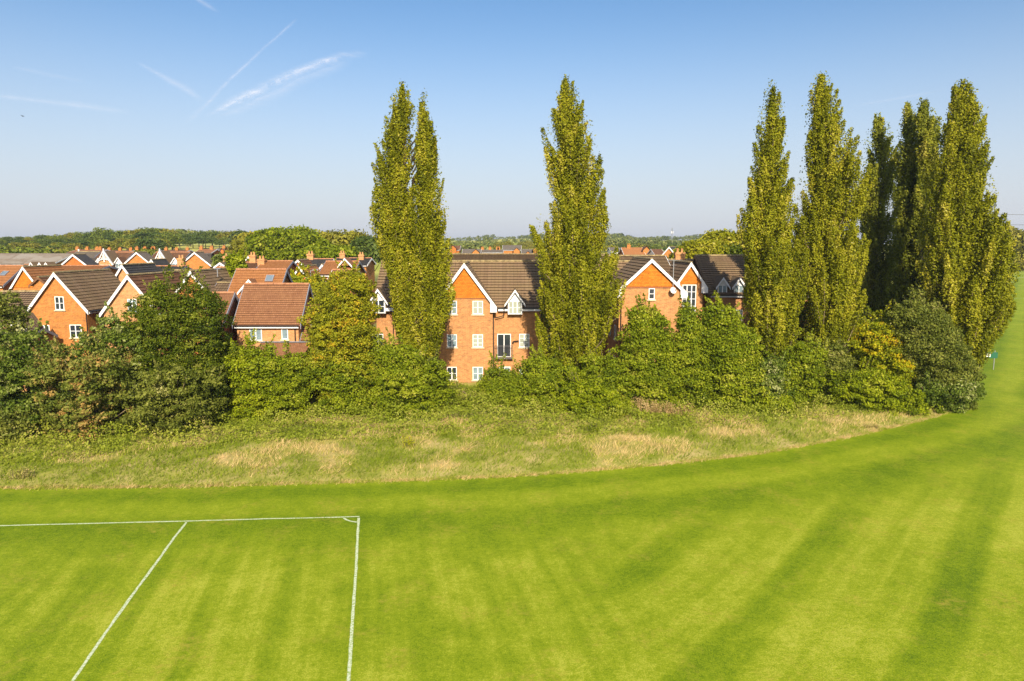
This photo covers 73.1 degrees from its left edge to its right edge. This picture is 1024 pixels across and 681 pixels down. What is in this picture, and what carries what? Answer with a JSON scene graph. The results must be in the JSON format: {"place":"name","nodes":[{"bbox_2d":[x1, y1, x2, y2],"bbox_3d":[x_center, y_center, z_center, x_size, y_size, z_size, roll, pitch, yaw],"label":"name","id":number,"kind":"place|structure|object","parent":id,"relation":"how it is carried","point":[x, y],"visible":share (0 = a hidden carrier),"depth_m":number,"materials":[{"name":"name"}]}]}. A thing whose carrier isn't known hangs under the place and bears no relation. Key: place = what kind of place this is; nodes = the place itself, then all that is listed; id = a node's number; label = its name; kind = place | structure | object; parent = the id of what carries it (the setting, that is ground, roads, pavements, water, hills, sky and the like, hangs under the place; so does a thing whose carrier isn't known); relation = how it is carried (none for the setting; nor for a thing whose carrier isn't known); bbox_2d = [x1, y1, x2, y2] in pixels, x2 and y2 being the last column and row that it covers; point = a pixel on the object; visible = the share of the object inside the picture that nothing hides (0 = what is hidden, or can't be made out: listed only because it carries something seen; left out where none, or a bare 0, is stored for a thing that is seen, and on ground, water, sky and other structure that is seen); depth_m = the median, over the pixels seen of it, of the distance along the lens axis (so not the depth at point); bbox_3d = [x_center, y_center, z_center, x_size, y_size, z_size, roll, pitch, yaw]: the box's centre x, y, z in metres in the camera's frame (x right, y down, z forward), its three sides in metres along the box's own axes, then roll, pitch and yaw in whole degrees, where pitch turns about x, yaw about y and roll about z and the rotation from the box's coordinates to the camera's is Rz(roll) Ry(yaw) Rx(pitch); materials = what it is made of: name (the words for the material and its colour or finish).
{"place":"outdoors","nodes":[
{"label":"outdoors","id":0,"kind":"place"},
{"bbox_2d":[0,382,952,490],"bbox_3d":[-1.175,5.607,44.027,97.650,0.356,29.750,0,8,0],"label":"meadow","id":1,"kind":"structure","parent":0,"point":[230,460],"depth_m":38.51,"materials":[{"name":"plant"}]},
{"bbox_2d":[0,289,34,393],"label":"hedge tree","id":2,"kind":"object","parent":1,"relation":"on","point":[6,308],"visible":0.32,"depth_m":46.77,"materials":[{"name":"green plant"}]},
{"bbox_2d":[0,397,36,445],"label":"hedge shrub","id":3,"kind":"object","parent":1,"relation":"on","point":[10,427],"visible":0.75,"depth_m":40.29,"materials":[{"name":"green plant"}]},
{"bbox_2d":[6,465,38,479],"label":"grass tuft","id":4,"kind":"object","parent":1,"relation":"on","point":[22,473],"visible":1,"depth_m":34.59,"materials":[{"name":"beige plant"}]},
{"bbox_2d":[0,317,76,435],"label":"hedge tree","id":5,"kind":"object","parent":1,"relation":"on","point":[12,375],"visible":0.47,"depth_m":41.20,"materials":[{"name":"green plant"}]},
{"bbox_2d":[23,326,137,442],"bbox_3d":[-26.310,2.548,42.722,7.059,7.099,7.198,0,8,0],"label":"hedge tree","id":6,"kind":"object","parent":1,"relation":"on","point":[73,409],"visible":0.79,"depth_m":40.83,"materials":[{"name":"green plant"}]},
{"bbox_2d":[71,301,156,420],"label":"hedge tree","id":7,"kind":"object","parent":1,"relation":"on","point":[108,335],"visible":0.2,"depth_m":43.34,"materials":[{"name":"green plant"}]},
{"bbox_2d":[107,358,228,437],"bbox_3d":[-21.516,3.341,43.399,7.008,5.674,6.551,-3,8,-21],"label":"hedge shrub","id":8,"kind":"object","parent":1,"relation":"on","point":[143,411],"visible":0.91,"depth_m":41.87,"materials":[{"name":"green plant"}]},
{"bbox_2d":[106,257,242,430],"bbox_3d":[-21.532,0.172,45.375,7.510,11.147,7.894,7,11,44],"label":"hedge tree","id":9,"kind":"object","parent":1,"relation":"on","point":[158,325],"visible":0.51,"depth_m":43.87,"materials":[{"name":"green plant"}]},
{"bbox_2d":[214,328,312,421],"bbox_3d":[-17.574,2.316,47.314,8.058,6.304,5.669,0,8,0],"label":"hedge shrub","id":10,"kind":"object","parent":1,"relation":"on","point":[236,404],"visible":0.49,"depth_m":45.79,"materials":[{"name":"green plant"}]},
{"bbox_2d":[231,340,315,420],"bbox_3d":[-16.294,2.670,47.502,6.296,5.590,5.507,0,8,0],"label":"hedge shrub","id":11,"kind":"object","parent":1,"relation":"on","point":[302,371],"visible":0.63,"depth_m":46.23,"materials":[{"name":"green plant"}]},
{"bbox_2d":[296,258,383,409],"bbox_3d":[-12.049,-0.288,48.736,5.547,11.084,5.718,-6,10,-39],"label":"hedge tree","id":12,"kind":"object","parent":1,"relation":"on","point":[352,331],"visible":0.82,"depth_m":47.54,"materials":[{"name":"green plant"}]},
{"bbox_2d":[304,347,380,417],"bbox_3d":[-11.316,2.894,48.471,6.738,4.856,5.408,0,8,0],"label":"hedge shrub","id":13,"kind":"object","parent":1,"relation":"on","point":[357,397],"visible":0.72,"depth_m":46.95,"materials":[{"name":"green plant"}]},
{"bbox_2d":[361,327,456,418],"bbox_3d":[-7.632,2.172,48.875,8.162,6.185,6.662,0,8,0],"label":"hedge shrub","id":14,"kind":"object","parent":1,"relation":"on","point":[396,375],"visible":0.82,"depth_m":47.72,"materials":[{"name":"green plant"}]},
{"bbox_2d":[7,388,849,446],"bbox_3d":[-6.528,4.308,50.221,81.733,1.103,13.728,-1,8,-10],"label":"nettle cover","id":15,"kind":"object","parent":1,"relation":"on","point":[340,416],"visible":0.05,"depth_m":46.70,"materials":[{"name":"green plant"}]},
{"bbox_2d":[403,346,457,399],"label":"hedge shrub","id":16,"kind":"object","parent":1,"relation":"on","point":[432,358],"visible":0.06,"depth_m":50.31,"materials":[{"name":"green plant"}]},
{"bbox_2d":[0,378,938,463],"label":"bramble cover","id":17,"kind":"object","parent":1,"relation":"on","point":[636,412],"visible":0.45,"depth_m":43.95,"materials":[{"name":"green plant"}]},
{"bbox_2d":[445,369,498,410],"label":"hedge shrub","id":18,"kind":"object","parent":1,"relation":"on","point":[472,388],"visible":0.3,"depth_m":49.53,"materials":[{"name":"green plant"}]},
{"bbox_2d":[464,350,522,407],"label":"hedge shrub","id":19,"kind":"object","parent":1,"relation":"on","point":[501,385],"visible":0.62,"depth_m":50.19,"materials":[{"name":"green plant"}]},
{"bbox_2d":[505,343,580,409],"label":"hedge shrub","id":20,"kind":"object","parent":1,"relation":"on","point":[538,375],"visible":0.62,"depth_m":49.43,"materials":[{"name":"green plant"}]},
{"bbox_2d":[538,366,643,417],"bbox_3d":[5.612,3.584,48.885,7.564,3.896,5.924,0,8,0],"label":"hedge shrub","id":21,"kind":"object","parent":1,"relation":"on","point":[577,394],"visible":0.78,"depth_m":47.23,"materials":[{"name":"green plant"}]},
{"bbox_2d":[570,340,642,404],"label":"hedge shrub","id":22,"kind":"object","parent":1,"relation":"on","point":[612,371],"visible":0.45,"depth_m":48.66,"materials":[{"name":"green plant"}]},
{"bbox_2d":[613,293,692,409],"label":"hedge tree","id":23,"kind":"object","parent":1,"relation":"on","point":[658,379],"visible":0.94,"depth_m":48.32,"materials":[{"name":"green plant"}]},
{"bbox_2d":[669,294,718,410],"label":"hedge tree","id":24,"kind":"object","parent":1,"relation":"on","point":[688,321],"visible":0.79,"depth_m":48.44,"materials":[{"name":"green plant"}]},
{"bbox_2d":[683,290,771,410],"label":"hedge tree","id":25,"kind":"object","parent":1,"relation":"on","point":[735,361],"visible":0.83,"depth_m":48.04,"materials":[{"name":"green plant"}]},
{"bbox_2d":[736,78,809,366],"bbox_3d":[18.705,-6.666,49.858,5.381,23.595,4.204,0,8,0],"label":"poplar tree","id":26,"kind":"object","parent":1,"relation":"on","point":[774,287],"visible":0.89,"depth_m":49.01,"materials":[{"name":"green plant"}]},
{"bbox_2d":[752,386,797,413],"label":"hedge shrub","id":27,"kind":"object","parent":1,"relation":"on","point":[784,399],"visible":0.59,"depth_m":47.95,"materials":[{"name":"green plant"}]},
{"bbox_2d":[750,348,802,403],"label":"hedge shrub","id":28,"kind":"object","parent":1,"relation":"on","point":[774,381],"visible":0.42,"depth_m":48.75,"materials":[{"name":"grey plant"}]},
{"bbox_2d":[775,327,832,407],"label":"hedge shrub","id":29,"kind":"object","parent":1,"relation":"on","point":[806,374],"visible":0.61,"depth_m":49.40,"materials":[{"name":"green plant"}]},
{"bbox_2d":[792,303,860,385],"bbox_3d":[25.421,0.290,56.575,7.497,7.843,7.566,0,8,0],"label":"hedge shrub","id":30,"kind":"object","parent":1,"relation":"on","point":[802,323],"visible":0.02,"depth_m":55.32,"materials":[{"name":"green plant"}]},
{"bbox_2d":[800,335,858,403],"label":"hedge shrub","id":31,"kind":"object","parent":1,"relation":"on","point":[836,359],"visible":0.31,"depth_m":50.08,"materials":[{"name":"green plant"}]},
{"bbox_2d":[841,299,916,395],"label":"hedge tree","id":32,"kind":"object","parent":1,"relation":"on","point":[880,341],"visible":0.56,"depth_m":50.56,"materials":[{"name":"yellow plant"}]},
{"bbox_2d":[819,355,946,415],"bbox_3d":[26.139,2.986,50.591,8.520,4.117,8.206,-3,8,-20],"label":"hedge shrub","id":33,"kind":"object","parent":1,"relation":"on","point":[896,400],"visible":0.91,"depth_m":48.41,"materials":[{"name":"green plant"}]},
{"bbox_2d":[886,285,986,409],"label":"hedge tree","id":34,"kind":"object","parent":1,"relation":"on","point":[935,346],"visible":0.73,"depth_m":48.91,"materials":[{"name":"green plant"}]},
{"bbox_2d":[910,370,986,413],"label":"hedge shrub","id":35,"kind":"object","parent":1,"relation":"on","point":[964,397],"visible":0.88,"depth_m":48.46,"materials":[{"name":"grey plant"}]},
{"bbox_2d":[0,271,1023,680],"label":"mown field","id":36,"kind":"structure","parent":0,"point":[890,555],"depth_m":24.91,"materials":[{"name":"green plant"}]},
{"bbox_2d":[71,522,186,680],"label":"penalty area line","id":37,"kind":"object","parent":36,"relation":"on","point":[116,617],"visible":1,"depth_m":22.29,"materials":[{"name":"white paint"}]},
{"bbox_2d":[0,516,358,525],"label":"goal line","id":38,"kind":"object","parent":36,"relation":"on","point":[176,521],"visible":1,"depth_m":29.43,"materials":[{"name":"white paint"}]},
{"bbox_2d":[347,518,359,680],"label":"touch line","id":39,"kind":"object","parent":36,"relation":"on","point":[352,617],"visible":1,"depth_m":22.35,"materials":[{"name":"white paint"}]},
{"bbox_2d":[0,0,1023,243],"label":"sky","id":40,"kind":"structure","parent":0,"point":[135,114],"materials":[{"name":"blue"}]},
{"bbox_2d":[92,239,1020,341],"bbox_3d":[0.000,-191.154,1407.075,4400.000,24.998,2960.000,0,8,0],"label":"ground","id":41,"kind":"structure","parent":0,"point":[197,245],"depth_m":307.57,"materials":[{"name":"green plant"}]},
{"bbox_2d":[0,265,24,290],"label":"orange roof house","id":42,"kind":"structure","parent":41,"relation":"on","point":[8,274],"depth_m":80.45,"materials":[{"name":"tile"}]},
{"bbox_2d":[0,290,39,325],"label":"side house","id":43,"kind":"structure","parent":41,"relation":"on","point":[28,296],"depth_m":63.59,"materials":[{"name":"brown tile"}]},
{"bbox_2d":[2,312,57,390],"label":"porch house","id":44,"kind":"structure","parent":41,"relation":"on","point":[50,334],"depth_m":55.69,"materials":[{"name":"orange brick"}]},
{"bbox_2d":[6,247,53,252],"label":"woodland tree","id":45,"kind":"object","parent":41,"relation":"on","point":[35,251],"visible":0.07,"depth_m":168.25,"materials":[{"name":"green plant"}]},
{"bbox_2d":[0,253,73,264],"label":"industrial shed","id":46,"kind":"structure","parent":41,"relation":"on","point":[21,258],"depth_m":141.01,"materials":[{"name":"metal"}]},
{"bbox_2d":[9,264,64,289],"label":"tile hung house","id":47,"kind":"structure","parent":41,"relation":"on","point":[26,276],"depth_m":75.92,"materials":[{"name":"orange brick"}]},
{"bbox_2d":[28,275,50,289],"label":"brown gable house","id":48,"kind":"structure","parent":41,"relation":"on","point":[38,282],"depth_m":69.87,"materials":[{"name":"orange brick"}]},
{"bbox_2d":[27,268,120,378],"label":"gable house","id":49,"kind":"structure","parent":41,"relation":"on","point":[66,304],"depth_m":58.36,"materials":[{"name":"orange brick"}]},
{"bbox_2d":[61,253,98,264],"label":"gable house","id":50,"kind":"structure","parent":41,"relation":"on","point":[79,259],"depth_m":103.41,"materials":[{"name":"grey tile"}]},
{"bbox_2d":[61,265,118,278],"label":"tan roof house","id":51,"kind":"structure","parent":41,"relation":"on","point":[114,270],"depth_m":85.95,"materials":[{"name":"brown tile"}]},
{"bbox_2d":[95,249,134,267],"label":"house","id":52,"kind":"structure","parent":41,"relation":"on","point":[114,259],"depth_m":112.02,"materials":[{"name":"white brick"}]},
{"bbox_2d":[115,262,159,281],"bbox_3d":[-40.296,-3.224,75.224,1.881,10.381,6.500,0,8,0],"label":"slate house","id":53,"kind":"structure","parent":41,"relation":"on","point":[125,269],"depth_m":73.24,"materials":[{"name":"grey tile"}]},
{"bbox_2d":[123,251,154,263],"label":"gable house","id":54,"kind":"structure","parent":41,"relation":"on","point":[142,257],"depth_m":108.30,"materials":[{"name":"orange brick"}]},
{"bbox_2d":[98,270,183,354],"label":"gable house","id":55,"kind":"structure","parent":41,"relation":"on","point":[129,287],"depth_m":57.15,"materials":[{"name":"orange brick"}]},
{"bbox_2d":[132,236,165,250],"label":"woodland tree","id":56,"kind":"object","parent":41,"relation":"on","point":[149,243],"visible":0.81,"depth_m":222.25,"materials":[{"name":"green plant"}]},
{"bbox_2d":[152,249,191,264],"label":"house","id":57,"kind":"structure","parent":41,"relation":"on","point":[171,257],"depth_m":112.93,"materials":[{"name":"white brick"}]},
{"bbox_2d":[156,255,191,271],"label":"slate house","id":58,"kind":"structure","parent":41,"relation":"on","point":[179,260],"depth_m":79.24,"materials":[{"name":"orange brick"}]},
{"bbox_2d":[186,251,216,268],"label":"gable house","id":59,"kind":"structure","parent":41,"relation":"on","point":[196,260],"depth_m":105.38,"materials":[{"name":"orange brick"}]},
{"bbox_2d":[175,267,231,354],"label":"gable house","id":60,"kind":"structure","parent":41,"relation":"on","point":[213,276],"depth_m":64.44,"materials":[{"name":"brown tile"}]},
{"bbox_2d":[204,291,238,390],"bbox_3d":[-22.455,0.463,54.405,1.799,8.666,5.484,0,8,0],"label":"red roof house","id":61,"kind":"structure","parent":41,"relation":"on","point":[231,297],"depth_m":53.69,"materials":[{"name":"tile"}]},
{"bbox_2d":[223,248,249,277],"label":"garden tree","id":62,"kind":"object","parent":41,"relation":"on","point":[233,261],"visible":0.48,"depth_m":69.00,"materials":[{"name":"green plant"}]},
{"bbox_2d":[224,231,253,255],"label":"garden tree","id":63,"kind":"object","parent":41,"relation":"on","point":[237,243],"visible":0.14,"depth_m":125.59,"materials":[{"name":"green plant"}]},
{"bbox_2d":[227,268,292,298],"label":"dormer house","id":64,"kind":"structure","parent":41,"relation":"on","point":[241,277],"depth_m":62.89,"materials":[{"name":"orange tile"}]},
{"bbox_2d":[232,283,314,380],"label":"red roof house","id":65,"kind":"structure","parent":41,"relation":"on","point":[267,310],"depth_m":53.76,"materials":[{"name":"red tile"}]},
{"bbox_2d":[257,256,297,275],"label":"orange roof house","id":66,"kind":"structure","parent":41,"relation":"on","point":[287,264],"depth_m":81.53,"materials":[{"name":"tile"}]},
{"bbox_2d":[244,224,331,261],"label":"garden tree","id":67,"kind":"object","parent":41,"relation":"on","point":[276,243],"visible":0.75,"depth_m":119.46,"materials":[{"name":"green plant"}]},
{"bbox_2d":[290,262,322,284],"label":"garden tree","id":68,"kind":"object","parent":41,"relation":"on","point":[295,278],"visible":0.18,"depth_m":71.05,"materials":[{"name":"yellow plant"}]},
{"bbox_2d":[307,251,334,267],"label":"slate house","id":69,"kind":"structure","parent":41,"relation":"on","point":[314,260],"depth_m":90.05,"materials":[{"name":"grey tile"}]},
{"bbox_2d":[298,243,358,258],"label":"garden tree","id":70,"kind":"object","parent":41,"relation":"on","point":[327,251],"visible":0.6,"depth_m":114.54,"materials":[{"name":"green plant"}]},
{"bbox_2d":[311,268,351,304],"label":"garden tree","id":71,"kind":"object","parent":41,"relation":"on","point":[318,283],"visible":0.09,"depth_m":64.90,"materials":[{"name":"green plant"}]},
{"bbox_2d":[316,229,368,245],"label":"garden tree","id":72,"kind":"object","parent":41,"relation":"on","point":[337,238],"visible":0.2,"depth_m":124.60,"materials":[{"name":"green plant"}]},
{"bbox_2d":[319,257,365,279],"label":"orange roof house","id":73,"kind":"structure","parent":41,"relation":"on","point":[328,266],"depth_m":77.19,"materials":[{"name":"tile"}]},
{"bbox_2d":[1,228,703,252],"bbox_3d":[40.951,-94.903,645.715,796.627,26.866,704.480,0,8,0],"label":"distant wood","id":74,"kind":"object","parent":41,"relation":"on","point":[618,238],"visible":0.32,"depth_m":633.52,"materials":[{"name":"green plant"}]},
{"bbox_2d":[336,251,376,324],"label":"slate house","id":75,"kind":"structure","parent":41,"relation":"on","point":[368,263],"depth_m":100.00,"materials":[{"name":"orange brick"}]},
{"bbox_2d":[345,235,381,270],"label":"garden tree","id":76,"kind":"object","parent":41,"relation":"on","point":[366,246],"visible":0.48,"depth_m":123.64,"materials":[{"name":"green plant"}]},
{"bbox_2d":[369,81,455,359],"bbox_3d":[-7.257,-6.806,50.249,6.683,23.615,3.212,2,8,12],"label":"poplar tree","id":77,"kind":"object","parent":41,"relation":"on","point":[418,277],"visible":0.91,"depth_m":49.45,"materials":[{"name":"green plant"}]},
{"bbox_2d":[370,260,629,382],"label":"apartment block","id":78,"kind":"structure","parent":41,"relation":"on","point":[497,307],"depth_m":58.89,"materials":[{"name":"brick"}]},
{"bbox_2d":[446,334,457,348],"bbox_3d":[-5.084,0.084,58.490,1.038,1.204,0.098,0,8,0],"label":"window","id":79,"kind":"structure","parent":78,"relation":"in","point":[451,338],"depth_m":58.52,"materials":[{"name":"white plastic"}]},
{"bbox_2d":[471,301,483,315],"bbox_3d":[-2.875,-2.716,58.111,1.081,1.233,0.098,0,8,0],"label":"window","id":80,"kind":"structure","parent":78,"relation":"in","point":[477,305],"depth_m":58.13,"materials":[{"name":"white plastic"}]},
{"bbox_2d":[471,334,483,348],"bbox_3d":[-2.894,0.084,58.490,1.081,1.204,0.098,0,8,0],"label":"window","id":81,"kind":"structure","parent":78,"relation":"in","point":[477,338],"depth_m":58.52,"materials":[{"name":"white plastic"}]},
{"bbox_2d":[497,334,510,356],"bbox_3d":[-0.680,0.422,59.167,1.172,1.993,0.048,0,8,0],"label":"french door","id":82,"kind":"structure","parent":78,"relation":"in","point":[503,340],"depth_m":59.15,"materials":[{"name":"white plastic"}]},
{"bbox_2d":[518,334,529,348],"bbox_3d":[1.051,0.062,59.093,1.068,1.259,0.098,0,8,0],"label":"window","id":83,"kind":"structure","parent":78,"relation":"in","point":[523,338],"depth_m":59.12,"materials":[{"name":"white plastic"}]},
{"bbox_2d":[441,253,609,260],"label":"apartment range","id":84,"kind":"structure","parent":41,"relation":"on","point":[493,256],"depth_m":72.86,"materials":[{"name":"brown tile"}]},
{"bbox_2d":[529,74,626,375],"bbox_3d":[4.734,-6.694,50.367,7.043,24.681,5.622,0,8,0],"label":"poplar tree","id":85,"kind":"object","parent":41,"relation":"on","point":[577,306],"visible":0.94,"depth_m":49.40,"materials":[{"name":"green plant"}]},
{"bbox_2d":[618,243,645,254],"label":"terrace row","id":86,"kind":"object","parent":41,"relation":"on","point":[628,250],"visible":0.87,"depth_m":150.85,"materials":[{"name":"orange brick"}]},
{"bbox_2d":[601,255,670,275],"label":"apartment range","id":87,"kind":"structure","parent":41,"relation":"on","point":[662,261],"depth_m":64.35,"materials":[{"name":"tile"}]},
{"bbox_2d":[607,256,688,365],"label":"gabled apartment wing","id":88,"kind":"structure","parent":41,"relation":"on","point":[651,279],"depth_m":53.55,"materials":[{"name":"orange brick"}]},
{"bbox_2d":[669,248,704,310],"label":"apartment range","id":89,"kind":"structure","parent":41,"relation":"on","point":[677,254],"depth_m":64.57,"materials":[{"name":"brick"}]},
{"bbox_2d":[669,260,708,318],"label":"stair gable","id":90,"kind":"structure","parent":41,"relation":"on","point":[689,279],"depth_m":57.43,"materials":[{"name":"brick"}]},
{"bbox_2d":[682,285,695,310],"bbox_3d":[14.728,-2.871,57.610,1.150,3.552,0.048,0,8,0],"label":"window","id":91,"kind":"structure","parent":90,"relation":"in","point":[691,289],"depth_m":57.47,"materials":[{"name":"white plastic"}]},
{"bbox_2d":[666,237,732,258],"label":"garden tree","id":92,"kind":"object","parent":41,"relation":"on","point":[691,248],"visible":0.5,"depth_m":88.07,"materials":[{"name":"green plant"}]},
{"bbox_2d":[697,228,743,244],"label":"garden tree","id":93,"kind":"object","parent":41,"relation":"on","point":[726,235],"visible":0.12,"depth_m":92.67,"materials":[{"name":"green plant"}]},
{"bbox_2d":[720,242,744,253],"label":"garden tree","id":94,"kind":"object","parent":41,"relation":"on","point":[735,249],"visible":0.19,"depth_m":87.29,"materials":[{"name":"green plant"}]},
{"bbox_2d":[692,254,807,335],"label":"dormer apartment range","id":95,"kind":"structure","parent":41,"relation":"on","point":[722,275],"depth_m":60.57,"materials":[{"name":"tile"}]},
{"bbox_2d":[789,70,876,345],"bbox_3d":[23.307,-6.986,50.998,6.247,24.786,4.970,0,8,0],"label":"poplar tree","id":96,"kind":"object","parent":41,"relation":"on","point":[836,267],"visible":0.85,"depth_m":49.70,"materials":[{"name":"green plant"}]},
{"bbox_2d":[856,305,889,359],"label":"hedge shrub","id":97,"kind":"object","parent":41,"relation":"on","point":[860,323],"visible":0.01,"depth_m":57.39,"materials":[{"name":"green plant"}]},
{"bbox_2d":[850,112,902,321],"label":"poplar tree","id":98,"kind":"object","parent":41,"relation":"on","point":[875,226],"visible":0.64,"depth_m":64.09,"materials":[{"name":"green plant"}]},
{"bbox_2d":[886,101,919,309],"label":"poplar tree","id":99,"kind":"object","parent":41,"relation":"on","point":[904,273],"visible":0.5,"depth_m":60.43,"materials":[{"name":"green plant"}]},
{"bbox_2d":[909,97,943,301],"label":"poplar tree","id":100,"kind":"object","parent":41,"relation":"on","point":[926,128],"visible":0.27,"depth_m":58.13,"materials":[{"name":"green plant"}]},
{"bbox_2d":[915,79,1020,371],"bbox_3d":[34.211,-7.267,51.979,7.051,24.073,6.393,0,8,0],"label":"poplar tree","id":101,"kind":"object","parent":41,"relation":"on","point":[968,258],"visible":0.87,"depth_m":50.58,"materials":[{"name":"green plant"}]},
{"bbox_2d":[996,225,1023,271],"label":"garden tree","id":102,"kind":"object","parent":41,"relation":"on","point":[1018,247],"visible":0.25,"depth_m":183.42,"materials":[{"name":"green plant"}]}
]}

